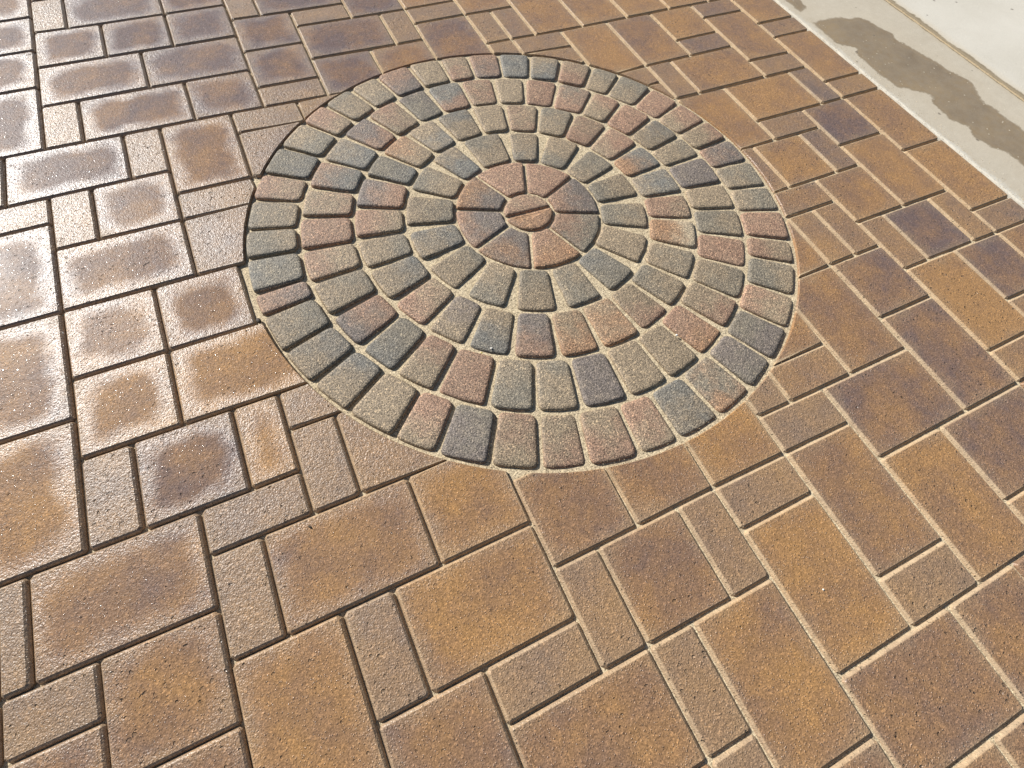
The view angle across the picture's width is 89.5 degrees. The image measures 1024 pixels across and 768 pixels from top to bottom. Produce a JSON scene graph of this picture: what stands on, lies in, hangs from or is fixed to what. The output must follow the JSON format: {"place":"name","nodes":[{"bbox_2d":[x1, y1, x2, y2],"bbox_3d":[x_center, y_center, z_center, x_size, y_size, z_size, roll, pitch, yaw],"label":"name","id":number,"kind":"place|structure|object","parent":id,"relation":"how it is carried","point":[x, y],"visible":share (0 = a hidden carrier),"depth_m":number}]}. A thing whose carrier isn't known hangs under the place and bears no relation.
{"place":"outdoors","nodes":[
{"label":"outdoors","id":0,"kind":"place"},
{"bbox_2d":[0,0,1023,767],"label":"pavement","id":1,"kind":"structure","parent":0,"point":[806,550],"depth_m":1.12},
{"bbox_2d":[246,55,793,468],"bbox_3d":[0.047,-0.489,1.497,1.538,0.039,1.537,-21,66,-15],"label":"cobble circle","id":2,"kind":"object","parent":1,"relation":"on","point":[384,404],"visible":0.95,"depth_m":1.40},
{"bbox_2d":[773,0,1023,207],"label":"concrete walk","id":3,"kind":"structure","parent":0,"point":[955,68],"depth_m":2.02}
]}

